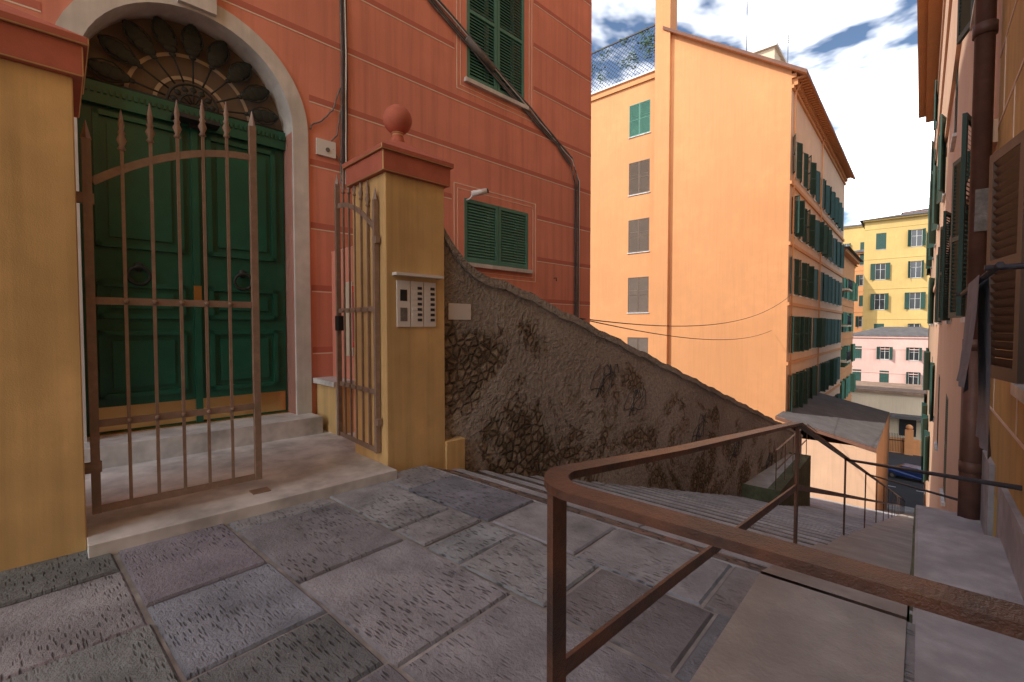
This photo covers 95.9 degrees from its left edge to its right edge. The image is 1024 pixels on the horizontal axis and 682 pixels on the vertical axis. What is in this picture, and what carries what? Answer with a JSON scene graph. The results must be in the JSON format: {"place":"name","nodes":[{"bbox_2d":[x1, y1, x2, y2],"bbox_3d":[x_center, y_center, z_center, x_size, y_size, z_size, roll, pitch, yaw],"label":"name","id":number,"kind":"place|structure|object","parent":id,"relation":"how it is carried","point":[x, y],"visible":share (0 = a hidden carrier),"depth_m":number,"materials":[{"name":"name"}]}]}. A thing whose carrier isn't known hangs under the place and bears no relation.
{"place":"outdoors","nodes":[
{"label":"outdoors","id":0,"kind":"place"},
{"bbox_2d":[0,466,914,681],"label":"landing paving","id":1,"kind":"structure","parent":0,"point":[422,574],"depth_m":2.19,"materials":[{"name":"stone"}]},
{"bbox_2d":[0,2,464,571],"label":"gate pillars","id":2,"kind":"structure","parent":1,"relation":"on","point":[42,464],"depth_m":2.58,"materials":[{"name":"paint"}]},
{"bbox_2d":[76,99,381,514],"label":"iron gate","id":3,"kind":"structure","parent":2,"relation":"attached to","point":[85,198],"depth_m":3.17,"materials":[{"name":"metal"}]},
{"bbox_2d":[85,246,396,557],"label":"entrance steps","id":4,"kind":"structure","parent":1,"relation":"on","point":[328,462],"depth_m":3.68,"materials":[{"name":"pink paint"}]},
{"bbox_2d":[544,421,1023,681],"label":"rusty handrail","id":5,"kind":"object","parent":1,"relation":"on","point":[1000,616],"visible":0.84,"depth_m":0.92,"materials":[{"name":"brown metal"}]},
{"bbox_2d":[845,459,1021,500],"bbox_3d":[4.163,1.481,5.087,0.776,1.605,5.996,1,2,26],"label":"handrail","id":6,"kind":"object","parent":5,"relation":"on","point":[992,483],"visible":0.8,"depth_m":3.46,"materials":[{"name":"black metal"}]},
{"bbox_2d":[591,0,934,225],"label":"sky","id":7,"kind":"structure","parent":0,"point":[860,57],"materials":[{"name":"white"}]},
{"bbox_2d":[887,452,923,507],"bbox_3d":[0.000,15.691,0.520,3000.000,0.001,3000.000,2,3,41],"label":"ground","id":8,"kind":"structure","parent":0,"point":[912,497],"depth_m":45.15,"materials":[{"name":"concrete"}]},
{"bbox_2d":[0,0,591,413],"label":"red house","id":9,"kind":"structure","parent":8,"relation":"on","point":[472,120],"depth_m":7.02,"materials":[{"name":"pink paint"}]},
{"bbox_2d":[55,0,322,468],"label":"portal","id":10,"kind":"object","parent":9,"relation":"attached to","point":[161,57],"visible":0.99,"depth_m":4.79,"materials":[{"name":"stone"}]},
{"bbox_2d":[310,0,579,326],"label":"facade fittings","id":11,"kind":"object","parent":9,"relation":"attached to","point":[415,301],"visible":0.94,"depth_m":5.66,"materials":[{"name":"grey plastic"}]},
{"bbox_2d":[580,295,790,339],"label":"overhead wires","id":12,"kind":"object","parent":9,"relation":"attached to","point":[673,326],"visible":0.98,"depth_m":12.54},
{"bbox_2d":[444,228,802,496],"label":"old stone wall","id":13,"kind":"structure","parent":8,"relation":"on","point":[535,385],"depth_m":5.86,"materials":[{"name":"stone"}]},
{"bbox_2d":[425,465,904,573],"bbox_3d":[15.714,7.794,21.964,3.990,14.435,48.000,2,3,41],"label":"stair flight","id":14,"kind":"object","parent":8,"relation":"on","point":[820,521],"visible":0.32,"depth_m":5.24,"materials":[{"name":"stone"}]},
{"bbox_2d":[742,424,816,505],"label":"landing parapet","id":15,"kind":"structure","parent":14,"relation":"on","point":[772,482],"depth_m":10.76,"materials":[{"name":"concrete"}]},
{"bbox_2d":[590,0,854,440],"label":"peach house","id":16,"kind":"structure","parent":8,"relation":"on","point":[721,173],"depth_m":32.12,"materials":[{"name":"paint"}]},
{"bbox_2d":[591,24,654,92],"bbox_3d":[5.231,-21.588,38.717,16.656,5.048,0.677,2,3,41],"label":"wire mesh fence","id":17,"kind":"object","parent":16,"relation":"attached to","point":[645,42],"visible":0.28,"depth_m":35.42,"materials":[{"name":"grey metal"}]},
{"bbox_2d":[690,512,913,681],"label":"side ramp","id":18,"kind":"structure","parent":8,"relation":"on","point":[785,625],"depth_m":1.98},
{"bbox_2d":[775,381,926,513],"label":"building","id":19,"kind":"structure","parent":8,"relation":"on","point":[875,422],"depth_m":29.16,"materials":[{"name":"paint"}]},
{"bbox_2d":[840,246,863,400],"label":"balcony house","id":20,"kind":"structure","parent":8,"relation":"on","point":[852,258],"depth_m":54.20,"materials":[{"name":"orange paint"}]},
{"bbox_2d":[841,279,852,362],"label":"balconies","id":21,"kind":"structure","parent":20,"relation":"on","point":[849,289],"depth_m":48.71,"materials":[{"name":"beige paint"}]},
{"bbox_2d":[843,224,864,250],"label":"building","id":22,"kind":"structure","parent":8,"relation":"on","point":[854,235],"depth_m":152.59,"materials":[{"name":"yellow paint"}]},
{"bbox_2d":[853,249,863,332],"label":"apartment building","id":23,"kind":"structure","parent":8,"relation":"on","point":[858,304],"depth_m":112.11,"materials":[{"name":"orange paint"}]},
{"bbox_2d":[852,327,928,384],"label":"pink house","id":24,"kind":"structure","parent":8,"relation":"on","point":[890,354],"depth_m":80.85,"materials":[{"name":"paint"}]},
{"bbox_2d":[860,211,929,330],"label":"yellow house","id":25,"kind":"structure","parent":8,"relation":"on","point":[896,277],"depth_m":90.60,"materials":[{"name":"paint"}]},
{"bbox_2d":[888,463,923,483],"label":"car","id":26,"kind":"object","parent":8,"relation":"on","point":[892,473],"visible":0.48,"depth_m":47.03,"materials":[{"name":"blue paint"}]},
{"bbox_2d":[901,208,928,213],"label":"building","id":27,"kind":"structure","parent":8,"relation":"on","point":[926,209],"depth_m":172.81,"materials":[{"name":"pink paint"}]},
{"bbox_2d":[917,0,1023,601],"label":"house","id":28,"kind":"structure","parent":8,"relation":"on","point":[945,60],"depth_m":4.63,"materials":[{"name":"paint"}]},
{"bbox_2d":[909,505,1023,681],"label":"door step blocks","id":29,"kind":"structure","parent":28,"relation":"attached to","point":[950,548],"depth_m":2.25,"materials":[{"name":"stone"}]},
{"bbox_2d":[957,0,998,519],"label":"drain pipe","id":30,"kind":"object","parent":28,"relation":"attached to","point":[985,30],"visible":0.56,"depth_m":3.70,"materials":[{"name":"brown metal"}]},
{"bbox_2d":[955,188,1023,459],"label":"pipe","id":31,"kind":"object","parent":28,"relation":"attached to","point":[976,291],"visible":0.89,"depth_m":2.13,"materials":[{"name":"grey metal"}]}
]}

